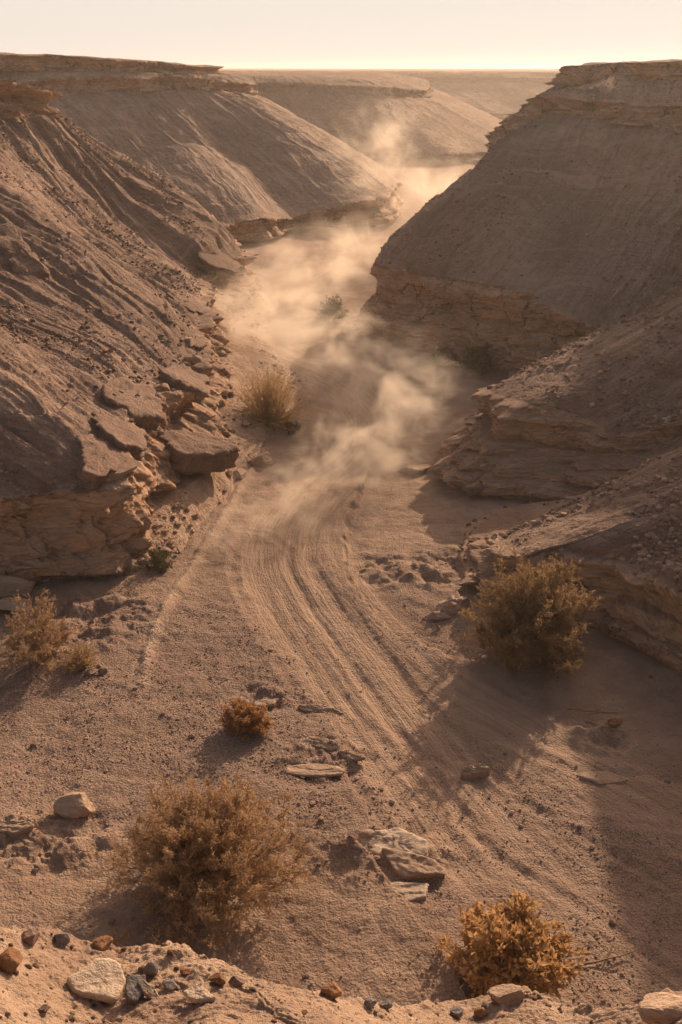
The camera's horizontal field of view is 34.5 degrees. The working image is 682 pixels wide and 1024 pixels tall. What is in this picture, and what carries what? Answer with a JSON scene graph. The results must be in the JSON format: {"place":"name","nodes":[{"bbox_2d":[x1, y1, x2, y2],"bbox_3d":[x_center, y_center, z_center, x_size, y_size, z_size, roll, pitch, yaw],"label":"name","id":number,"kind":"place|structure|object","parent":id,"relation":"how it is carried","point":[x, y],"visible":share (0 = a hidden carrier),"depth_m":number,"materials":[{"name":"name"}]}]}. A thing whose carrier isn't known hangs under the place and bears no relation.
{"place":"outdoors","nodes":[
{"label":"outdoors","id":0,"kind":"place"},
{"bbox_2d":[0,78,318,588],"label":"hillside","id":1,"kind":"structure","parent":0,"point":[54,526],"depth_m":37.18,"materials":[{"name":"stone"}]},
{"bbox_2d":[0,222,31,252],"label":"rock ledge","id":2,"kind":"object","parent":1,"relation":"on","point":[11,239],"visible":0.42,"depth_m":39.72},
{"bbox_2d":[2,249,55,281],"bbox_3d":[-10.904,-8.412,38.902,2.907,1.149,1.863,35,30,8],"label":"rock ledge","id":3,"kind":"object","parent":1,"relation":"on","point":[24,262],"visible":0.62,"depth_m":38.49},
{"bbox_2d":[75,434,124,489],"bbox_3d":[-6.148,-1.227,27.442,1.474,0.500,2.362,28,21,-8],"label":"rock ledge","id":4,"kind":"object","parent":1,"relation":"on","point":[98,461],"visible":0.9,"depth_m":27.21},
{"bbox_2d":[103,475,110,481],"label":"rock block","id":5,"kind":"object","parent":1,"relation":"on","point":[108,479],"visible":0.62,"depth_m":27.05,"materials":[{"name":"stone"}]},
{"bbox_2d":[90,411,146,460],"bbox_3d":[-5.995,-2.098,29.450,1.771,0.518,2.661,24,15,-20],"label":"rock ledge","id":6,"kind":"object","parent":1,"relation":"on","point":[128,435],"visible":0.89,"depth_m":28.92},
{"bbox_2d":[108,459,138,479],"bbox_3d":[-5.465,-1.020,27.482,0.846,0.287,0.820,-10,31,-13],"label":"rock block","id":7,"kind":"object","parent":1,"relation":"on","point":[126,468],"visible":0.81,"depth_m":27.31,"materials":[{"name":"stone"}]},
{"bbox_2d":[124,559,136,567],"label":"rock block","id":8,"kind":"object","parent":1,"relation":"on","point":[130,563],"visible":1,"depth_m":27.80,"materials":[{"name":"stone"}]},
{"bbox_2d":[101,377,164,430],"bbox_3d":[-5.944,-3.151,31.750,2.023,0.505,2.748,29,22,-6],"label":"rock ledge","id":9,"kind":"object","parent":1,"relation":"on","point":[144,410],"visible":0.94,"depth_m":31.32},
{"bbox_2d":[125,175,165,196],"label":"rock ledge","id":10,"kind":"object","parent":1,"relation":"on","point":[141,186],"visible":1,"depth_m":60.22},
{"bbox_2d":[0,77,314,585],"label":"scree","id":11,"kind":"structure","parent":1,"relation":"on","point":[34,579],"depth_m":39.33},
{"bbox_2d":[156,383,169,390],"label":"rock block","id":12,"kind":"object","parent":1,"relation":"on","point":[164,386],"visible":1,"depth_m":33.96,"materials":[{"name":"stone"}]},
{"bbox_2d":[175,521,182,526],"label":"rock block","id":13,"kind":"object","parent":1,"relation":"on","point":[178,523],"visible":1,"depth_m":29.98,"materials":[{"name":"stone"}]},
{"bbox_2d":[158,362,210,404],"bbox_3d":[-5.040,-4.256,35.603,1.814,0.520,2.395,27,20,-10],"label":"rock ledge","id":14,"kind":"object","parent":1,"relation":"on","point":[181,376],"visible":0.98,"depth_m":35.02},
{"bbox_2d":[178,362,190,366],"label":"rock block","id":15,"kind":"object","parent":1,"relation":"on","point":[187,364],"visible":0.41,"depth_m":36.44,"materials":[{"name":"stone"}]},
{"bbox_2d":[164,290,206,314],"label":"rock ledge","id":16,"kind":"object","parent":1,"relation":"on","point":[199,308],"visible":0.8,"depth_m":45.97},
{"bbox_2d":[184,337,196,346],"bbox_3d":[-5.454,-6.019,39.105,0.517,0.417,0.732,5,22,11],"label":"rock block","id":17,"kind":"object","parent":1,"relation":"on","point":[190,341],"visible":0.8,"depth_m":38.89,"materials":[{"name":"stone"}]},
{"bbox_2d":[183,354,201,364],"bbox_3d":[-5.131,-5.227,37.599,0.632,0.428,0.724,-7,23,-17],"label":"rock block","id":18,"kind":"object","parent":1,"relation":"on","point":[193,359],"visible":0.75,"depth_m":37.29,"materials":[{"name":"stone"}]},
{"bbox_2d":[191,514,198,518],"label":"rock block","id":19,"kind":"object","parent":1,"relation":"on","point":[194,516],"visible":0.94,"depth_m":30.75,"materials":[{"name":"stone"}]},
{"bbox_2d":[185,333,207,350],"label":"rock ledge","id":20,"kind":"object","parent":1,"relation":"on","point":[200,344],"visible":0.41,"depth_m":40.18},
{"bbox_2d":[156,430,239,473],"bbox_3d":[-4.376,-1.817,32.806,2.728,0.740,2.283,6,21,-17],"label":"rock ledge","id":21,"kind":"object","parent":1,"relation":"on","point":[200,452],"visible":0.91,"depth_m":32.35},
{"bbox_2d":[191,362,212,374],"bbox_3d":[-4.692,-4.763,36.803,0.605,0.515,0.663,3,20,28],"label":"rock block","id":22,"kind":"object","parent":1,"relation":"on","point":[205,368],"visible":0.81,"depth_m":36.67,"materials":[{"name":"stone"}]},
{"bbox_2d":[194,252,242,278],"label":"rock ledge","id":23,"kind":"object","parent":1,"relation":"on","point":[222,264],"visible":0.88,"depth_m":58.55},
{"bbox_2d":[225,470,232,475],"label":"rock block","id":24,"kind":"object","parent":1,"relation":"on","point":[228,473],"visible":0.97,"depth_m":34.02,"materials":[{"name":"stone"}]},
{"bbox_2d":[227,426,234,432],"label":"rock block","id":25,"kind":"object","parent":1,"relation":"on","point":[231,429],"visible":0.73,"depth_m":36.76,"materials":[{"name":"stone"}]},
{"bbox_2d":[233,469,247,479],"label":"rock","id":26,"kind":"object","parent":1,"relation":"on","point":[239,474],"visible":0.98,"depth_m":34.41,"materials":[{"name":"beige stone"}]},
{"bbox_2d":[242,420,249,426],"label":"rock block","id":27,"kind":"object","parent":1,"relation":"on","point":[246,423],"visible":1,"depth_m":37.56,"materials":[{"name":"stone"}]},
{"bbox_2d":[0,52,404,241],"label":"hillside","id":28,"kind":"structure","parent":0,"point":[239,159],"depth_m":91.99,"materials":[{"name":"stone"}]},
{"bbox_2d":[0,164,681,1007],"bbox_3d":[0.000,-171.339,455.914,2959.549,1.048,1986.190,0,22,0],"label":"ground","id":29,"kind":"structure","parent":0,"point":[390,406],"depth_m":21.90,"materials":[{"name":"sand"}]},
{"bbox_2d":[0,597,31,613],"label":"rock","id":30,"kind":"object","parent":29,"relation":"on","point":[6,603],"visible":0.73,"depth_m":25.81,"materials":[{"name":"beige stone"}]},
{"bbox_2d":[0,820,33,836],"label":"rock slab","id":31,"kind":"object","parent":29,"relation":"on","point":[13,828],"visible":1,"depth_m":18.12,"materials":[{"name":"beige stone"}]},
{"bbox_2d":[0,575,33,596],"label":"rock","id":32,"kind":"object","parent":29,"relation":"on","point":[10,585],"visible":0.88,"depth_m":26.88,"materials":[{"name":"beige stone"}]},
{"bbox_2d":[0,588,86,683],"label":"shrub","id":33,"kind":"object","parent":29,"relation":"on","point":[44,638],"visible":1,"depth_m":23.30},
{"bbox_2d":[53,792,94,817],"bbox_3d":[-4.543,5.021,18.704,0.650,0.415,0.485,6,23,14],"label":"boulder","id":34,"kind":"object","parent":29,"relation":"on","point":[75,804],"visible":0.98,"depth_m":18.59,"materials":[{"name":"beige stone"}]},
{"bbox_2d":[69,662,86,670],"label":"rock","id":35,"kind":"object","parent":29,"relation":"on","point":[83,667],"visible":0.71,"depth_m":23.24,"materials":[{"name":"brown stone"}]},
{"bbox_2d":[60,641,99,674],"bbox_3d":[-5.539,3.027,23.334,0.856,0.635,1.122,0,22,0],"label":"shrub","id":36,"kind":"object","parent":29,"relation":"on","point":[85,658],"visible":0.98,"depth_m":23.27,"materials":[{"name":"plant"}]},
{"bbox_2d":[84,669,97,676],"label":"rock","id":37,"kind":"object","parent":29,"relation":"on","point":[90,673],"visible":1,"depth_m":23.09,"materials":[{"name":"brown stone"}]},
{"bbox_2d":[97,667,107,674],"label":"rock","id":38,"kind":"object","parent":29,"relation":"on","point":[102,671],"visible":1,"depth_m":23.17,"materials":[{"name":"brown stone"}]},
{"bbox_2d":[140,543,174,573],"bbox_3d":[-4.726,1.138,28.209,0.929,0.684,1.077,0,22,0],"label":"shrub","id":39,"kind":"object","parent":29,"relation":"on","point":[159,558],"visible":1,"depth_m":28.09,"materials":[{"name":"green plant"}]},
{"bbox_2d":[158,547,172,553],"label":"rock block","id":40,"kind":"object","parent":29,"relation":"on","point":[166,549],"visible":0.84,"depth_m":28.71,"materials":[{"name":"stone"}]},
{"bbox_2d":[85,754,322,951],"bbox_3d":[-2.118,4.977,16.532,3.508,1.905,3.528,-6,23,-15],"label":"shrub","id":41,"kind":"object","parent":29,"relation":"on","point":[198,842],"visible":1,"depth_m":16.34,"materials":[{"name":"plant"}]},
{"bbox_2d":[215,696,273,742],"bbox_3d":[-1.855,3.922,21.288,1.164,0.725,1.038,11,25,26],"label":"shrub","id":42,"kind":"object","parent":29,"relation":"on","point":[241,717],"visible":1,"depth_m":21.17,"materials":[{"name":"orange plant"}]},
{"bbox_2d":[250,452,273,467],"bbox_3d":[-2.605,-1.674,35.898,0.785,0.522,0.544,-14,26,-31],"label":"rock","id":43,"kind":"object","parent":29,"relation":"on","point":[263,460],"visible":0.98,"depth_m":35.72,"materials":[{"name":"beige stone"}]},
{"bbox_2d":[254,698,278,707],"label":"rock slab","id":44,"kind":"object","parent":29,"relation":"on","point":[269,702],"visible":0.92,"depth_m":22.36,"materials":[{"name":"beige stone"}]},
{"bbox_2d":[227,360,324,441],"bbox_3d":[-2.601,-4.063,38.875,4.217,2.282,4.204,0,22,0],"label":"grass tuft","id":45,"kind":"object","parent":29,"relation":"on","point":[272,414],"visible":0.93,"depth_m":38.84,"materials":[{"name":"plant"}]},
{"bbox_2d":[283,421,300,434],"bbox_3d":[-1.718,-3.044,38.730,0.651,0.522,0.923,0,22,0],"label":"shrub","id":46,"kind":"object","parent":29,"relation":"on","point":[297,426],"visible":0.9,"depth_m":38.64,"materials":[{"name":"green plant"}]},
{"bbox_2d":[286,764,344,777],"bbox_3d":[-0.474,4.752,20.194,1.104,0.068,0.358,2,25,5],"label":"rock slab","id":47,"kind":"object","parent":29,"relation":"on","point":[312,770],"visible":1,"depth_m":20.16,"materials":[{"name":"beige stone"}]},
{"bbox_2d":[298,704,342,713],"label":"rock slab","id":48,"kind":"object","parent":29,"relation":"on","point":[318,708],"visible":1,"depth_m":22.22,"materials":[{"name":"beige stone"}]},
{"bbox_2d":[303,736,339,750],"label":"rock slab","id":49,"kind":"object","parent":29,"relation":"on","point":[323,744],"visible":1,"depth_m":21.05,"materials":[{"name":"beige stone"}]},
{"bbox_2d":[312,294,348,321],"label":"shrub","id":50,"kind":"object","parent":29,"relation":"on","point":[333,309],"visible":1,"depth_m":56.02,"materials":[{"name":"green plant"}]},
{"bbox_2d":[340,751,364,760],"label":"rock slab","id":51,"kind":"object","parent":29,"relation":"on","point":[355,757],"visible":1,"depth_m":20.63,"materials":[{"name":"beige stone"}]},
{"bbox_2d":[358,829,373,838],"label":"rock","id":52,"kind":"object","parent":29,"relation":"on","point":[365,833],"visible":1,"depth_m":18.16,"materials":[{"name":"beige stone"}]},
{"bbox_2d":[357,827,429,856],"bbox_3d":[0.854,5.476,18.088,1.216,0.186,0.757,8,30,12],"label":"rock slab","id":53,"kind":"object","parent":29,"relation":"on","point":[397,838],"visible":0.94,"depth_m":18.06,"materials":[{"name":"stone"}]},
{"bbox_2d":[391,882,428,901],"bbox_3d":[0.916,5.959,17.163,0.987,0.121,0.467,-4,21,-6],"label":"rock slab","id":54,"kind":"object","parent":29,"relation":"on","point":[411,891],"visible":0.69,"depth_m":17.16,"materials":[{"name":"stone"}]},
{"bbox_2d":[381,847,445,879],"bbox_3d":[1.135,5.684,17.611,1.118,0.144,0.534,13,35,16],"label":"rock slab","id":55,"kind":"object","parent":29,"relation":"on","point":[407,865],"visible":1,"depth_m":17.59,"materials":[{"name":"beige stone"}]},
{"bbox_2d":[397,464,431,474],"bbox_3d":[2.406,-1.313,35.370,1.086,0.435,0.680,-12,25,-26],"label":"rock outcrop","id":56,"kind":"object","parent":29,"relation":"on","point":[415,469],"visible":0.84,"depth_m":35.17,"materials":[{"name":"beige stone"}]},
{"bbox_2d":[426,611,450,620],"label":"rock outcrop","id":57,"kind":"object","parent":29,"relation":"on","point":[436,615],"visible":1,"depth_m":25.55,"materials":[{"name":"beige stone"}]},
{"bbox_2d":[432,466,447,475],"bbox_3d":[3.098,-1.257,34.255,0.351,0.321,0.592,15,27,33],"label":"rock block","id":58,"kind":"object","parent":29,"relation":"on","point":[437,470],"visible":0.84,"depth_m":34.12,"materials":[{"name":"stone"}]},
{"bbox_2d":[431,345,458,367],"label":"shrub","id":59,"kind":"object","parent":29,"relation":"on","point":[443,358],"visible":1,"depth_m":47.77,"materials":[{"name":"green plant"}]},
{"bbox_2d":[436,591,470,613],"bbox_3d":[2.676,2.214,25.982,0.845,0.542,0.720,1,22,2],"label":"rock outcrop","id":60,"kind":"object","parent":29,"relation":"on","point":[455,603],"visible":0.77,"depth_m":25.83,"materials":[{"name":"beige stone"}]},
{"bbox_2d":[458,576,478,585],"bbox_3d":[3.119,1.694,26.872,0.519,0.145,0.472,-6,19,-1],"label":"rock block","id":61,"kind":"object","parent":29,"relation":"on","point":[467,581],"visible":1,"depth_m":26.74,"materials":[{"name":"stone"}]},
{"bbox_2d":[465,482,483,496],"bbox_3d":[4.050,-0.683,32.906,0.451,0.456,0.822,13,26,30],"label":"rock block","id":62,"kind":"object","parent":29,"relation":"on","point":[473,489],"visible":0.98,"depth_m":32.68,"materials":[{"name":"stone"}]},
{"bbox_2d":[455,343,495,375],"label":"shrub","id":63,"kind":"object","parent":29,"relation":"on","point":[476,367],"visible":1,"depth_m":46.48,"materials":[{"name":"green plant"}]},
{"bbox_2d":[461,763,489,779],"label":"rock slab","id":64,"kind":"object","parent":29,"relation":"on","point":[468,772],"visible":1,"depth_m":20.16,"materials":[{"name":"beige stone"}]},
{"bbox_2d":[508,371,517,375],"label":"rock","id":65,"kind":"object","parent":29,"relation":"on","point":[511,373],"visible":0.06,"depth_m":46.38,"materials":[{"name":"beige stone"}]},
{"bbox_2d":[436,889,591,1000],"bbox_3d":[2.356,5.945,15.317,2.054,1.339,1.900,14,26,31],"label":"shrub","id":66,"kind":"object","parent":29,"relation":"on","point":[518,946],"visible":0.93,"depth_m":15.01,"materials":[{"name":"brown plant"}]},
{"bbox_2d":[455,545,603,693],"bbox_3d":[4.147,1.970,23.670,3.126,2.531,3.369,-15,26,-32],"label":"shrub","id":67,"kind":"object","parent":29,"relation":"on","point":[536,617],"visible":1,"depth_m":23.32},
{"bbox_2d":[567,706,616,712],"bbox_3d":[5.050,3.967,22.134,0.989,0.057,0.261,1,22,3],"label":"stick","id":68,"kind":"object","parent":29,"relation":"on","point":[568,708],"visible":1,"depth_m":22.06,"materials":[{"name":"brown wood"}]},
{"bbox_2d":[579,771,627,784],"bbox_3d":[4.819,4.885,20.135,0.866,0.075,0.407,-1,22,-3],"label":"rock slab","id":69,"kind":"object","parent":29,"relation":"on","point":[605,777],"visible":1,"depth_m":20.13,"materials":[{"name":"beige stone"}]},
{"bbox_2d":[571,944,635,968],"bbox_3d":[3.788,6.490,16.070,1.088,0.057,0.254,-8,23,-19],"label":"stick","id":70,"kind":"object","parent":29,"relation":"on","point":[592,962],"visible":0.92,"depth_m":15.97,"materials":[{"name":"brown wood"}]},
{"bbox_2d":[585,721,624,731],"bbox_3d":[5.198,4.191,21.566,0.799,0.057,0.198,10,24,24],"label":"stick","id":71,"kind":"object","parent":29,"relation":"on","point":[603,726],"visible":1,"depth_m":21.52,"materials":[{"name":"brown wood"}]},
{"bbox_2d":[607,718,621,727],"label":"rock slab","id":72,"kind":"object","parent":29,"relation":"on","point":[615,722],"visible":1,"depth_m":21.68,"materials":[{"name":"orange stone"}]},
{"bbox_2d":[0,925,681,1023],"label":"bank","id":73,"kind":"structure","parent":0,"point":[19,996],"depth_m":4.97,"materials":[{"name":"gravel"}]},
{"bbox_2d":[0,947,22,973],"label":"stone","id":74,"kind":"object","parent":73,"relation":"on","point":[11,958],"visible":0.97,"depth_m":4.80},
{"bbox_2d":[24,963,31,968],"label":"pebble","id":75,"kind":"object","parent":73,"relation":"on","point":[28,965],"visible":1,"depth_m":4.94,"materials":[{"name":"beige stone"}]},
{"bbox_2d":[21,929,39,946],"bbox_3d":[-1.463,1.997,5.145,0.089,0.070,0.082,0,22,0],"label":"stone","id":76,"kind":"object","parent":73,"relation":"on","point":[29,937],"visible":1,"depth_m":5.12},
{"bbox_2d":[39,1004,50,1013],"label":"stone","id":77,"kind":"object","parent":73,"relation":"on","point":[44,1008],"visible":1,"depth_m":4.71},
{"bbox_2d":[54,932,70,945],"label":"stone","id":78,"kind":"object","parent":73,"relation":"on","point":[63,939],"visible":1,"depth_m":5.31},
{"bbox_2d":[68,1014,75,1020],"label":"pebble","id":79,"kind":"object","parent":73,"relation":"on","point":[71,1017],"visible":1,"depth_m":4.77,"materials":[{"name":"beige stone"}]},
{"bbox_2d":[67,958,125,1003],"bbox_3d":[-1.115,2.142,5.018,0.272,0.046,0.231,4,29,-5],"label":"stone slab","id":80,"kind":"object","parent":73,"relation":"on","point":[100,979],"depth_m":4.99,"materials":[{"name":"stone"}]},
{"bbox_2d":[93,935,112,950],"bbox_3d":[-1.183,2.153,5.471,0.105,0.057,0.084,-8,23,-20],"label":"stone","id":81,"kind":"object","parent":73,"relation":"on","point":[101,943],"visible":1,"depth_m":5.46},
{"bbox_2d":[125,974,145,1005],"bbox_3d":[-0.918,2.135,4.915,0.101,0.047,0.156,-1,28,-18],"label":"stone slab","id":82,"kind":"object","parent":73,"relation":"on","point":[134,994],"depth_m":4.89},
{"bbox_2d":[137,965,144,971],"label":"pebble","id":83,"kind":"object","parent":73,"relation":"on","point":[140,968],"visible":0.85,"depth_m":5.08,"materials":[{"name":"beige stone"}]},
{"bbox_2d":[138,979,158,999],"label":"stone slab","id":84,"kind":"object","parent":73,"relation":"on","point":[149,990],"depth_m":4.88,"materials":[{"name":"stone"}]},
{"bbox_2d":[143,961,157,976],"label":"stone","id":85,"kind":"object","parent":73,"relation":"on","point":[150,968],"visible":1,"depth_m":5.04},
{"bbox_2d":[162,979,176,990],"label":"stone","id":86,"kind":"object","parent":73,"relation":"on","point":[169,984],"visible":1,"depth_m":4.93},
{"bbox_2d":[167,949,173,955],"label":"pebble","id":87,"kind":"object","parent":73,"relation":"on","point":[170,952],"visible":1,"depth_m":5.18,"materials":[{"name":"brown stone"}]},
{"bbox_2d":[180,968,190,974],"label":"stone","id":88,"kind":"object","parent":73,"relation":"on","point":[185,971],"visible":1,"depth_m":5.03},
{"bbox_2d":[183,984,215,1002],"bbox_3d":[-0.609,2.082,4.739,0.149,0.034,0.076,8,30,12],"label":"stone slab","id":89,"kind":"object","parent":73,"relation":"on","point":[196,993],"depth_m":4.72,"materials":[{"name":"stone"}]},
{"bbox_2d":[209,972,225,985],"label":"stone","id":90,"kind":"object","parent":73,"relation":"on","point":[218,978],"visible":1,"depth_m":4.88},
{"bbox_2d":[228,976,244,986],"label":"stone","id":91,"kind":"object","parent":73,"relation":"on","point":[235,981],"visible":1,"depth_m":4.90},
{"bbox_2d":[320,981,341,998],"bbox_3d":[-0.041,2.173,4.980,0.092,0.084,0.076,7,23,16],"label":"stone","id":92,"kind":"object","parent":73,"relation":"on","point":[331,989],"visible":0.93,"depth_m":4.95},
{"bbox_2d":[364,997,376,1008],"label":"stone","id":93,"kind":"object","parent":73,"relation":"on","point":[369,1003],"visible":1,"depth_m":5.12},
{"bbox_2d":[378,999,392,1008],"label":"stone","id":94,"kind":"object","parent":73,"relation":"on","point":[386,1003],"visible":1,"depth_m":5.22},
{"bbox_2d":[450,1006,463,1017],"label":"stone","id":95,"kind":"object","parent":73,"relation":"on","point":[456,1011],"visible":1,"depth_m":5.44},
{"bbox_2d":[474,1007,487,1018],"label":"stone","id":96,"kind":"object","parent":73,"relation":"on","point":[480,1012],"visible":1,"depth_m":5.45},
{"bbox_2d":[487,984,524,1004],"bbox_3d":[0.831,2.426,5.537,0.185,0.063,0.112,-6,23,-14],"label":"stone","id":97,"kind":"object","parent":73,"relation":"on","point":[506,994],"visible":1,"depth_m":5.51,"materials":[{"name":"beige stone"}]},
{"bbox_2d":[638,992,681,1023],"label":"stone","id":98,"kind":"object","parent":73,"relation":"on","point":[660,1008],"visible":0.98,"depth_m":4.75,"materials":[{"name":"beige stone"}]},
{"bbox_2d":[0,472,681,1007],"bbox_3d":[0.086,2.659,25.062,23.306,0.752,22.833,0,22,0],"label":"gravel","id":99,"kind":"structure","parent":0,"point":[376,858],"depth_m":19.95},
{"bbox_2d":[0,0,681,67],"label":"sky","id":100,"kind":"structure","parent":0,"point":[225,33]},
{"bbox_2d":[220,70,502,166],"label":"hillside","id":101,"kind":"structure","parent":0,"point":[383,118],"depth_m":157.02,"materials":[{"name":"stone"}]},
{"bbox_2d":[218,68,559,119],"bbox_3d":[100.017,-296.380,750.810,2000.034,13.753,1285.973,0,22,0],"label":"hillside","id":102,"kind":"structure","parent":0,"point":[501,93],"depth_m":296.12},
{"bbox_2d":[345,59,681,373],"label":"hillside","id":103,"kind":"structure","parent":0,"point":[520,325],"depth_m":49.45,"materials":[{"name":"stone"}]},
{"bbox_2d":[347,62,681,370],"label":"scree","id":104,"kind":"structure","parent":103,"relation":"on","point":[586,234],"depth_m":50.41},
{"bbox_2d":[432,284,681,502],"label":"hillside","id":105,"kind":"structure","parent":0,"point":[551,449],"depth_m":33.58,"materials":[{"name":"stone"}]},
{"bbox_2d":[463,413,475,420],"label":"rock block","id":106,"kind":"object","parent":105,"relation":"on","point":[468,416],"visible":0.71,"depth_m":38.32,"materials":[{"name":"stone"}]},
{"bbox_2d":[464,419,477,425],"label":"rock block","id":107,"kind":"object","parent":105,"relation":"on","point":[469,422],"visible":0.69,"depth_m":36.56,"materials":[{"name":"stone"}]},
{"bbox_2d":[480,463,487,469],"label":"rock block","id":108,"kind":"object","parent":105,"relation":"on","point":[484,466],"visible":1,"depth_m":33.40,"materials":[{"name":"stone"}]},
{"bbox_2d":[455,284,681,497],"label":"scree","id":109,"kind":"structure","parent":105,"relation":"on","point":[666,420],"depth_m":34.59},
{"bbox_2d":[455,446,681,674],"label":"hillside","id":110,"kind":"structure","parent":0,"point":[600,533],"depth_m":25.77,"materials":[{"name":"stone"}]},
{"bbox_2d":[509,554,521,558],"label":"rock block","id":111,"kind":"object","parent":110,"relation":"on","point":[514,557],"visible":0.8,"depth_m":26.07,"materials":[{"name":"stone"}]},
{"bbox_2d":[454,449,681,672],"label":"scree","id":112,"kind":"structure","parent":110,"relation":"on","point":[647,552],"depth_m":26.00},
{"bbox_2d":[578,588,591,599],"bbox_3d":[5.673,1.906,25.454,0.616,0.194,0.283,-10,25,-39],"label":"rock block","id":113,"kind":"object","parent":110,"relation":"on","point":[580,593],"visible":0.33,"depth_m":25.37,"materials":[{"name":"stone"}]}
]}

